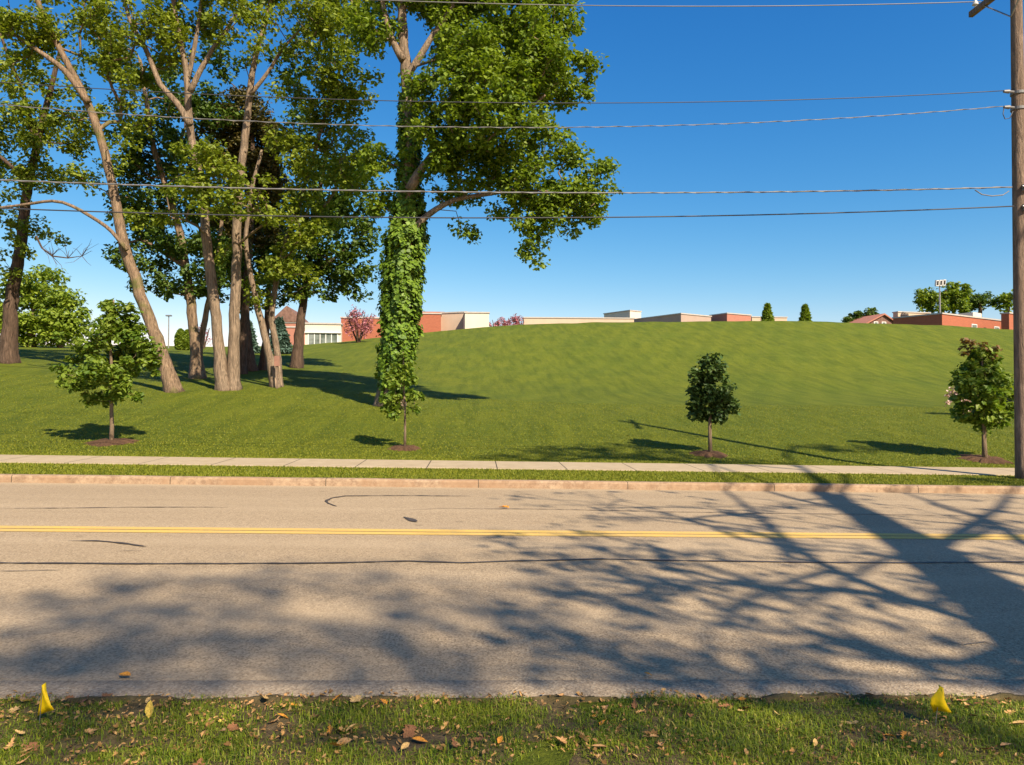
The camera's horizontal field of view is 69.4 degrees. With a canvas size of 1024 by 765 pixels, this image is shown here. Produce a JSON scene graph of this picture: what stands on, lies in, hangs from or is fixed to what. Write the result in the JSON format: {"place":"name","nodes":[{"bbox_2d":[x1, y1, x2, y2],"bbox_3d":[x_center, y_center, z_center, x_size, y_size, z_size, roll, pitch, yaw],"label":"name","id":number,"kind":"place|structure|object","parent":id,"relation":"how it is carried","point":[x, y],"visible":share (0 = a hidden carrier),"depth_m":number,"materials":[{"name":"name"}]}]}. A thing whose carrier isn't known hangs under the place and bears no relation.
{"place":"outdoors","nodes":[
{"label":"outdoors","id":0,"kind":"place"},
{"bbox_2d":[0,455,1014,475],"bbox_3d":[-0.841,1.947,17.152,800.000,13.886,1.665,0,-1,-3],"label":"sidewalk","id":1,"kind":"structure","parent":0,"point":[348,463],"depth_m":17.09,"materials":[{"name":"concrete"}]},
{"bbox_2d":[0,321,1022,764],"bbox_3d":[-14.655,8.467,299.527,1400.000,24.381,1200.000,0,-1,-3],"label":"lawn","id":2,"kind":"structure","parent":0,"point":[814,367],"depth_m":36.14,"materials":[{"name":"green plant"}]},
{"bbox_2d":[0,264,96,347],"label":"bright tree","id":3,"kind":"object","parent":2,"relation":"on","point":[47,314],"visible":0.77,"depth_m":59.21,"materials":[{"name":"green plant"}]},
{"bbox_2d":[0,33,110,363],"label":"edge oak","id":4,"kind":"object","parent":2,"relation":"on","point":[34,138],"visible":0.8,"depth_m":37.74,"materials":[{"name":"green plant"}]},
{"bbox_2d":[35,236,93,269],"bbox_3d":[-19.919,-5.728,33.019,2.702,1.651,0.757,0,-1,-3],"label":"bare dead branch","id":5,"kind":"object","parent":4,"relation":"attached to","point":[53,253],"visible":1,"depth_m":32.98,"materials":[{"name":"brown wood"}]},
{"bbox_2d":[0,0,184,392],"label":"leaning tree","id":6,"kind":"object","parent":2,"relation":"on","point":[46,34],"visible":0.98,"depth_m":30.87,"materials":[{"name":"green plant"}]},
{"bbox_2d":[48,298,166,439],"bbox_3d":[-11.077,-0.331,20.269,2.456,4.017,2.348,1,-2,-44],"label":"young tree","id":7,"kind":"object","parent":2,"relation":"on","point":[125,360],"visible":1,"depth_m":20.10,"materials":[{"name":"green plant"}]},
{"bbox_2d":[84,438,138,446],"bbox_3d":[-10.951,1.631,20.230,1.536,0.181,1.619,0,-1,-3],"label":"mulch ring","id":8,"kind":"object","parent":2,"relation":"on","point":[108,442],"visible":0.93,"depth_m":19.99,"materials":[{"name":"brown wood"}]},
{"bbox_2d":[75,36,253,378],"bbox_3d":[-17.810,-9.018,37.305,9.110,18.018,5.737,0,-1,-3],"label":"grove oak","id":9,"kind":"object","parent":2,"relation":"on","point":[168,245],"visible":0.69,"depth_m":36.38,"materials":[{"name":"green plant"}]},
{"bbox_2d":[165,315,171,347],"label":"lamp post","id":10,"kind":"object","parent":2,"relation":"on","point":[168,329],"visible":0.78,"depth_m":70.07,"materials":[{"name":"metal"}]},
{"bbox_2d":[174,328,183,349],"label":"arborvitae","id":11,"kind":"object","parent":2,"relation":"on","point":[178,340],"visible":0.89,"depth_m":61.77,"materials":[{"name":"green plant"}]},
{"bbox_2d":[182,329,189,349],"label":"arborvitae","id":12,"kind":"object","parent":2,"relation":"on","point":[186,342],"visible":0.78,"depth_m":61.78,"materials":[{"name":"green plant"}]},
{"bbox_2d":[198,325,211,348],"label":"redbud","id":13,"kind":"object","parent":2,"relation":"on","point":[206,339],"visible":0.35,"depth_m":70.10,"materials":[{"name":"pink plant"}]},
{"bbox_2d":[93,0,349,390],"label":"twin trunk oak","id":14,"kind":"object","parent":2,"relation":"on","point":[226,371],"visible":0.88,"depth_m":31.46,"materials":[{"name":"green plant"}]},
{"bbox_2d":[141,26,338,371],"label":"shadowed oak","id":15,"kind":"object","parent":2,"relation":"on","point":[219,55],"visible":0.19,"depth_m":41.77,"materials":[{"name":"green plant"}]},
{"bbox_2d":[194,84,291,373],"bbox_3d":[-14.485,-8.162,39.811,5.411,15.715,3.989,0,-1,-3],"label":"russet cypress","id":16,"kind":"object","parent":2,"relation":"on","point":[269,164],"visible":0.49,"depth_m":39.60,"materials":[{"name":"green plant"}]},
{"bbox_2d":[250,320,260,353],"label":"blue spruce","id":17,"kind":"object","parent":2,"relation":"on","point":[256,348],"visible":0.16,"depth_m":59.97,"materials":[{"name":"green plant"}]},
{"bbox_2d":[274,355,279,388],"bbox_3d":[-10.608,-0.425,33.413,0.240,1.589,0.090,0,-1,-3],"label":"notice board","id":18,"kind":"object","parent":2,"relation":"on","point":[276,360],"visible":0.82,"depth_m":33.39,"materials":[{"name":"brown wood"}]},
{"bbox_2d":[269,316,292,353],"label":"blue spruce","id":19,"kind":"object","parent":2,"relation":"on","point":[285,345],"visible":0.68,"depth_m":59.71,"materials":[{"name":"green plant"}]},
{"bbox_2d":[275,306,307,325],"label":"gabled house","id":20,"kind":"structure","parent":2,"relation":"on","point":[288,314],"depth_m":100.03,"materials":[{"name":"brown brick"}]},
{"bbox_2d":[286,326,304,344],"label":"brick wing","id":21,"kind":"structure","parent":2,"relation":"on","point":[291,330],"depth_m":88.15,"materials":[{"name":"red brick"}]},
{"bbox_2d":[214,0,392,387],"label":"forked oak","id":22,"kind":"object","parent":2,"relation":"on","point":[330,86],"visible":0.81,"depth_m":33.53,"materials":[{"name":"green plant"}]},
{"bbox_2d":[253,152,386,368],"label":"shade maple","id":23,"kind":"object","parent":2,"relation":"on","point":[325,263],"visible":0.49,"depth_m":45.55,"materials":[{"name":"green plant"}]},
{"bbox_2d":[304,322,342,344],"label":"glass pavilion","id":24,"kind":"structure","parent":2,"relation":"on","point":[317,333],"depth_m":80.23,"materials":[{"name":"paint"}]},
{"bbox_2d":[308,333,337,343],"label":"window","id":25,"kind":"structure","parent":24,"relation":"in","point":[313,338],"depth_m":80.22,"materials":[{"name":"white glass"}]},
{"bbox_2d":[341,305,376,342],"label":"redbud","id":26,"kind":"object","parent":2,"relation":"on","point":[364,326],"visible":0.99,"depth_m":73.88,"materials":[{"name":"pink plant"}]},
{"bbox_2d":[340,317,381,341],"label":"brick hall","id":27,"kind":"structure","parent":2,"relation":"on","point":[346,337],"depth_m":92.25,"materials":[{"name":"brick"}]},
{"bbox_2d":[378,352,425,445],"bbox_3d":[-3.013,0.502,20.347,1.317,2.692,1.066,0,-1,-3],"label":"young tree","id":28,"kind":"object","parent":2,"relation":"on","point":[392,400],"visible":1,"depth_m":20.14,"materials":[{"name":"green plant"}]},
{"bbox_2d":[389,444,420,450],"bbox_3d":[-2.918,1.794,20.284,1.050,0.163,1.052,0,-1,-3],"label":"mulch ring","id":29,"kind":"object","parent":2,"relation":"on","point":[401,447],"visible":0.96,"depth_m":20.08,"materials":[{"name":"brown wood"}]},
{"bbox_2d":[417,312,441,332],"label":"brick block","id":30,"kind":"structure","parent":2,"relation":"on","point":[430,321],"depth_m":96.63,"materials":[{"name":"brick"}]},
{"bbox_2d":[440,311,467,330],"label":"tan wing","id":31,"kind":"structure","parent":2,"relation":"on","point":[451,320],"depth_m":98.44,"materials":[{"name":"beige paint"}]},
{"bbox_2d":[463,312,489,328],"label":"cream block","id":32,"kind":"structure","parent":2,"relation":"on","point":[475,319],"depth_m":92.13,"materials":[{"name":"paint"}]},
{"bbox_2d":[342,0,623,406],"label":"ivy clad maple","id":33,"kind":"object","parent":2,"relation":"on","point":[469,55],"visible":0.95,"depth_m":28.28,"materials":[{"name":"green plant"}]},
{"bbox_2d":[489,317,507,326],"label":"redbud","id":34,"kind":"object","parent":2,"relation":"on","point":[497,322],"visible":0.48,"depth_m":97.93,"materials":[{"name":"pink plant"}]},
{"bbox_2d":[0,374,1014,467],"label":"lawn grass","id":35,"kind":"structure","parent":2,"relation":"on","point":[290,455],"depth_m":21.71,"materials":[{"name":"green plant"}]},
{"bbox_2d":[0,690,1023,764],"bbox_3d":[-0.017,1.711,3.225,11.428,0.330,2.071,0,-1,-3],"label":"grass","id":36,"kind":"structure","parent":2,"relation":"on","point":[463,722],"depth_m":3.69,"materials":[{"name":"green plant"}]},
{"bbox_2d":[4,735,14,749],"bbox_3d":[-2.340,1.680,3.458,0.038,0.018,0.106,-1,16,-10],"label":"fallen leaf","id":37,"kind":"object","parent":36,"relation":"on","point":[10,744],"visible":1,"depth_m":3.45,"materials":[{"name":"plant"}]},
{"bbox_2d":[7,706,19,713],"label":"fallen leaf","id":38,"kind":"object","parent":36,"relation":"on","point":[15,708],"visible":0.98,"depth_m":3.85,"materials":[{"name":"plant"}]},
{"bbox_2d":[22,742,38,752],"bbox_3d":[-2.230,1.689,3.433,0.075,0.015,0.103,2,11,-10],"label":"fallen leaf","id":39,"kind":"object","parent":36,"relation":"on","point":[31,743],"visible":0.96,"depth_m":3.44,"materials":[{"name":"brown plant"}]},
{"bbox_2d":[38,683,53,722],"bbox_3d":[-2.324,1.617,3.695,0.093,0.225,0.026,0,-1,21],"label":"marker flag","id":40,"kind":"object","parent":36,"relation":"on","point":[45,705],"visible":0.95,"depth_m":3.70,"materials":[{"name":"plastic"}]},
{"bbox_2d":[85,728,98,731],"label":"fallen leaf","id":41,"kind":"object","parent":36,"relation":"on","point":[89,730],"visible":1,"depth_m":3.59,"materials":[{"name":"beige plant"}]},
{"bbox_2d":[101,693,113,696],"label":"fallen leaf","id":42,"kind":"object","parent":36,"relation":"on","point":[105,694],"visible":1,"depth_m":4.06,"materials":[{"name":"brown plant"}]},
{"bbox_2d":[145,700,153,717],"bbox_3d":[-1.853,1.684,3.781,0.040,0.117,0.015,1,-9,-1],"label":"fallen leaf","id":43,"kind":"object","parent":36,"relation":"on","point":[149,707],"visible":0.97,"depth_m":3.78,"materials":[{"name":"yellow plant"}]},
{"bbox_2d":[192,757,204,764],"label":"fallen leaf","id":44,"kind":"object","parent":36,"relation":"on","point":[199,760],"visible":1,"depth_m":3.29,"materials":[{"name":"brown plant"}]},
{"bbox_2d":[227,722,238,730],"bbox_3d":[-1.371,1.688,3.626,0.086,0.013,0.063,13,25,-2],"label":"fallen leaf","id":45,"kind":"object","parent":36,"relation":"on","point":[230,727],"visible":0.96,"depth_m":3.63,"materials":[{"name":"brown plant"}]},
{"bbox_2d":[339,737,355,746],"bbox_3d":[-0.789,1.698,3.502,0.127,0.014,0.050,-23,12,4],"label":"fallen leaf","id":46,"kind":"object","parent":36,"relation":"on","point":[345,740],"visible":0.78,"depth_m":3.51,"materials":[{"name":"beige plant"}]},
{"bbox_2d":[346,723,357,730],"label":"fallen leaf","id":47,"kind":"object","parent":36,"relation":"on","point":[350,726],"visible":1,"depth_m":3.69,"materials":[{"name":"plant"}]},
{"bbox_2d":[350,695,361,701],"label":"fallen leaf","id":48,"kind":"object","parent":36,"relation":"on","point":[356,698],"visible":1,"depth_m":4.05,"materials":[{"name":"plant"}]},
{"bbox_2d":[400,742,408,749],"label":"fallen leaf","id":49,"kind":"object","parent":36,"relation":"on","point":[405,745],"visible":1,"depth_m":3.44,"materials":[{"name":"plant"}]},
{"bbox_2d":[403,724,415,737],"bbox_3d":[-0.500,1.708,3.625,0.079,0.016,0.108,24,25,24],"label":"fallen leaf","id":50,"kind":"object","parent":36,"relation":"on","point":[410,730],"visible":1,"depth_m":3.62,"materials":[{"name":"brown plant"}]},
{"bbox_2d":[413,736,427,741],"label":"fallen leaf","id":51,"kind":"object","parent":36,"relation":"on","point":[419,738],"visible":0.88,"depth_m":3.54,"materials":[{"name":"orange plant"}]},
{"bbox_2d":[497,734,502,742],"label":"fallen leaf","id":52,"kind":"object","parent":36,"relation":"on","point":[499,739],"visible":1,"depth_m":3.53,"materials":[{"name":"orange plant"}]},
{"bbox_2d":[0,688,1023,764],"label":"leaf litter","id":53,"kind":"object","parent":36,"relation":"on","point":[581,735],"visible":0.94,"depth_m":3.69,"materials":[{"name":"brown plant"}]},
{"bbox_2d":[555,736,566,743],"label":"fallen leaf","id":54,"kind":"object","parent":36,"relation":"on","point":[561,739],"visible":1,"depth_m":3.57,"materials":[{"name":"plant"}]},
{"bbox_2d":[632,696,637,708],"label":"fallen leaf","id":55,"kind":"object","parent":36,"relation":"on","point":[635,704],"visible":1,"depth_m":4.06,"materials":[{"name":"brown plant"}]},
{"bbox_2d":[644,728,657,734],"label":"fallen leaf","id":56,"kind":"object","parent":36,"relation":"on","point":[653,731],"visible":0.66,"depth_m":3.65,"materials":[{"name":"brown plant"}]},
{"bbox_2d":[901,731,909,738],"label":"fallen leaf","id":57,"kind":"object","parent":36,"relation":"on","point":[904,733],"visible":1,"depth_m":3.67,"materials":[{"name":"orange plant"}]},
{"bbox_2d":[930,685,950,724],"bbox_3d":[2.236,1.702,3.851,0.073,0.229,0.077,1,-2,-30],"label":"marker flag","id":58,"kind":"object","parent":36,"relation":"on","point":[938,702],"visible":0.94,"depth_m":3.86,"materials":[{"name":"plastic"}]},
{"bbox_2d":[1009,720,1023,723],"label":"fallen leaf","id":59,"kind":"object","parent":36,"relation":"on","point":[1017,722],"visible":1,"depth_m":3.84,"materials":[{"name":"plant"}]},
{"bbox_2d":[506,313,523,324],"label":"redbud","id":60,"kind":"object","parent":2,"relation":"on","point":[517,319],"visible":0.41,"depth_m":97.71,"materials":[{"name":"pink plant"}]},
{"bbox_2d":[523,317,634,323],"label":"long tan hall","id":61,"kind":"structure","parent":2,"relation":"on","point":[540,320],"depth_m":110.44,"materials":[{"name":"paint"}]},
{"bbox_2d":[603,310,641,318],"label":"roof block","id":62,"kind":"structure","parent":2,"relation":"on","point":[635,314],"depth_m":125.21,"materials":[{"name":"paint"}]},
{"bbox_2d":[634,313,711,321],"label":"grey hall","id":63,"kind":"structure","parent":2,"relation":"on","point":[681,317],"depth_m":110.14,"materials":[{"name":"paint"}]},
{"bbox_2d":[688,450,726,457],"bbox_3d":[5.391,1.956,20.251,1.151,0.192,1.172,0,-1,-3],"label":"mulch ring","id":64,"kind":"object","parent":2,"relation":"on","point":[713,453],"visible":0.94,"depth_m":20.05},
{"bbox_2d":[685,352,741,451],"bbox_3d":[5.508,0.578,20.245,1.596,2.862,1.059,0,-1,-3],"label":"young tree","id":65,"kind":"object","parent":2,"relation":"on","point":[707,375],"visible":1,"depth_m":20.15,"materials":[{"name":"green plant"}]},
{"bbox_2d":[709,313,751,320],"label":"brick cube","id":66,"kind":"object","parent":2,"relation":"on","point":[730,317],"visible":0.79,"depth_m":113.25,"materials":[{"name":"brick"}]},
{"bbox_2d":[760,303,774,320],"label":"spruce","id":67,"kind":"object","parent":2,"relation":"on","point":[767,314],"visible":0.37,"depth_m":104.84,"materials":[{"name":"green plant"}]},
{"bbox_2d":[751,316,787,320],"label":"tan hall","id":68,"kind":"structure","parent":2,"relation":"on","point":[755,318],"depth_m":122.31,"materials":[{"name":"paint"}]},
{"bbox_2d":[799,303,811,320],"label":"spruce","id":69,"kind":"object","parent":2,"relation":"on","point":[805,314],"visible":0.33,"depth_m":104.84,"materials":[{"name":"green plant"}]},
{"bbox_2d":[841,307,878,322],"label":"skyline tree","id":70,"kind":"object","parent":2,"relation":"on","point":[855,315],"visible":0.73,"depth_m":117.55,"materials":[{"name":"green plant"}]},
{"bbox_2d":[847,313,892,323],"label":"gabled cottage","id":71,"kind":"structure","parent":2,"relation":"on","point":[883,318],"depth_m":112.50,"materials":[{"name":"red brick"}]},
{"bbox_2d":[892,311,930,316],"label":"flat roofed house","id":72,"kind":"structure","parent":2,"relation":"on","point":[900,313],"depth_m":112.48,"materials":[{"name":"paint"}]},
{"bbox_2d":[935,280,945,312],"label":"floodlight mast","id":73,"kind":"object","parent":2,"relation":"on","point":[939,283],"visible":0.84,"depth_m":108.15,"materials":[{"name":"metal"}]},
{"bbox_2d":[912,281,975,313],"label":"skyline tree","id":74,"kind":"object","parent":2,"relation":"on","point":[954,300],"visible":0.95,"depth_m":119.11,"materials":[{"name":"green plant"}]},
{"bbox_2d":[892,312,1000,328],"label":"brick school","id":75,"kind":"object","parent":2,"relation":"on","point":[974,319],"visible":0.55,"depth_m":88.85,"materials":[{"name":"brick"}]},
{"bbox_2d":[944,387,977,413],"bbox_3d":[18.268,0.716,30.003,1.584,1.444,1.073,0,-1,-3],"label":"flowering shrub","id":76,"kind":"object","parent":2,"relation":"on","point":[947,395],"visible":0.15,"depth_m":29.97,"materials":[{"name":"white plant"}]},
{"bbox_2d":[959,291,998,313],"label":"skyline tree","id":77,"kind":"object","parent":2,"relation":"on","point":[979,301],"visible":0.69,"depth_m":123.26,"materials":[{"name":"green plant"}]},
{"bbox_2d":[948,338,1013,457],"bbox_3d":[12.942,0.458,20.062,2.151,3.391,1.506,0,-1,-3],"label":"young tree","id":78,"kind":"object","parent":2,"relation":"on","point":[992,390],"visible":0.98,"depth_m":20.07,"materials":[{"name":"green plant"}]},
{"bbox_2d":[957,454,1013,464],"bbox_3d":[12.937,2.107,20.242,1.550,0.228,1.583,0,-1,-3],"label":"mulch ring","id":79,"kind":"object","parent":2,"relation":"on","point":[988,460],"visible":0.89,"depth_m":20.09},
{"bbox_2d":[969,0,1023,478],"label":"utility pole","id":80,"kind":"object","parent":2,"relation":"on","point":[1016,92],"visible":0.99,"depth_m":16.36,"materials":[{"name":"brown wood"}]},
{"bbox_2d":[0,104,1002,127],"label":"power line","id":81,"kind":"object","parent":80,"relation":"attached to","point":[489,127],"visible":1,"depth_m":15.79,"materials":[{"name":"grey metal"}]},
{"bbox_2d":[0,82,1002,102],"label":"power line","id":82,"kind":"object","parent":80,"relation":"attached to","point":[489,102],"visible":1,"depth_m":15.79,"materials":[{"name":"metal"}]},
{"bbox_2d":[0,179,1011,193],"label":"power line","id":83,"kind":"object","parent":80,"relation":"attached to","point":[492,192],"visible":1,"depth_m":15.60,"materials":[{"name":"grey metal"}]},
{"bbox_2d":[975,190,1008,196],"bbox_3d":[10.483,-4.132,16.149,0.780,0.153,0.044,0,-1,-3],"label":"splice loop","id":84,"kind":"object","parent":83,"relation":"hanging from","point":[991,195],"visible":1,"depth_m":16.13,"materials":[{"name":"grey metal"}]},
{"bbox_2d":[377,0,980,6],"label":"power line","id":85,"kind":"object","parent":80,"relation":"attached to","point":[675,6],"visible":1,"depth_m":17.26,"materials":[{"name":"grey metal"}]},
{"bbox_2d":[992,289,1012,311],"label":"skyline tree","id":86,"kind":"object","parent":2,"relation":"on","point":[1005,298],"visible":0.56,"depth_m":121.62,"materials":[{"name":"green plant"}]},
{"bbox_2d":[1000,312,1012,329],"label":"brick annex","id":87,"kind":"object","parent":2,"relation":"on","point":[1006,320],"visible":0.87,"depth_m":88.30,"materials":[{"name":"brick"}]},
{"bbox_3d":[-30.789,-4.540,14.449,0.567,12.200,2.400,0,-1,-3],"label":"utility pole","id":88,"kind":"object","parent":2,"relation":"on","visible":0},
{"bbox_2d":[0,206,1013,217],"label":"power line","id":89,"kind":"object","parent":88,"relation":"attached to","point":[501,217],"visible":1,"depth_m":15.62,"materials":[{"name":"rubber"}]},
{"bbox_2d":[0,482,1023,680],"bbox_3d":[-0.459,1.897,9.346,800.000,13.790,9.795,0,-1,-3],"label":"road","id":90,"kind":"structure","parent":0,"point":[617,614],"depth_m":6.64,"materials":[{"name":"grey asphalt"}]},
{"bbox_2d":[69,540,142,545],"bbox_3d":[-4.469,1.779,8.240,1.033,0.018,0.125,0,-1,14],"label":"crack seal","id":91,"kind":"object","parent":90,"relation":"on","point":[107,541],"visible":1,"depth_m":8.28,"materials":[{"name":"black asphalt"}]},
{"bbox_2d":[119,671,130,675],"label":"fallen leaf","id":92,"kind":"object","parent":90,"relation":"on","point":[126,673],"visible":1,"depth_m":4.42,"materials":[{"name":"orange plant"}]},
{"bbox_2d":[325,495,446,505],"bbox_3d":[-2.051,1.936,12.508,2.494,0.047,1.136,1,-2,-38],"label":"crack seal","id":93,"kind":"object","parent":90,"relation":"on","point":[379,495],"visible":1,"depth_m":12.67,"materials":[{"name":"black asphalt"}]},
{"bbox_2d":[404,517,417,521],"bbox_3d":[-1.387,1.878,10.173,0.120,0.003,0.459,1,-1,-21],"label":"crack seal","id":94,"kind":"object","parent":90,"relation":"on","point":[411,519],"visible":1,"depth_m":10.14,"materials":[{"name":"black asphalt"}]},
{"bbox_2d":[0,679,1023,700],"bbox_3d":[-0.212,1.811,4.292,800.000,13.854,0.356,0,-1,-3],"label":"gutter","id":95,"kind":"object","parent":90,"relation":"on","point":[757,688],"visible":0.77,"depth_m":4.29,"materials":[{"name":"concrete"}]},
{"bbox_2d":[0,474,1023,493],"bbox_3d":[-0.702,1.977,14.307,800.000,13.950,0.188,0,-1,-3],"label":"kerb","id":96,"kind":"structure","parent":90,"relation":"on","point":[382,482],"depth_m":14.27,"materials":[{"name":"concrete"}]},
{"bbox_2d":[0,529,1023,539],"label":"yellow line","id":97,"kind":"object","parent":90,"relation":"on","point":[461,533],"visible":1,"depth_m":9.18,"materials":[{"name":"paint"}]},
{"bbox_2d":[0,526,1023,536],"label":"yellow line","id":98,"kind":"object","parent":90,"relation":"on","point":[521,531],"visible":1,"depth_m":9.38,"materials":[{"name":"paint"}]},
{"bbox_2d":[0,558,1023,563],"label":"crack seal","id":99,"kind":"object","parent":90,"relation":"on","point":[491,561],"visible":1,"depth_m":7.61,"materials":[{"name":"black asphalt"}]},
{"bbox_2d":[412,508,966,515],"bbox_3d":[2.960,1.983,11.362,9.165,0.158,0.317,0,-1,-3],"label":"crack seal","id":100,"kind":"object","parent":90,"relation":"on","point":[660,511],"visible":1,"depth_m":11.34,"materials":[{"name":"black asphalt"}]},
{"bbox_2d":[941,640,1002,645],"bbox_3d":[3.288,1.865,5.308,0.400,0.008,0.086,0,-1,4],"label":"crack seal","id":101,"kind":"object","parent":90,"relation":"on","point":[970,643],"visible":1,"depth_m":5.30,"materials":[{"name":"black asphalt"}]},
{"bbox_2d":[0,462,1023,485],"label":"verge grass","id":102,"kind":"structure","parent":0,"point":[817,477],"depth_m":15.32,"materials":[{"name":"green plant"}]},
{"bbox_2d":[0,0,1023,346],"label":"sky","id":103,"kind":"structure","parent":0,"point":[839,265],"materials":[{"name":"blue"}]}
]}

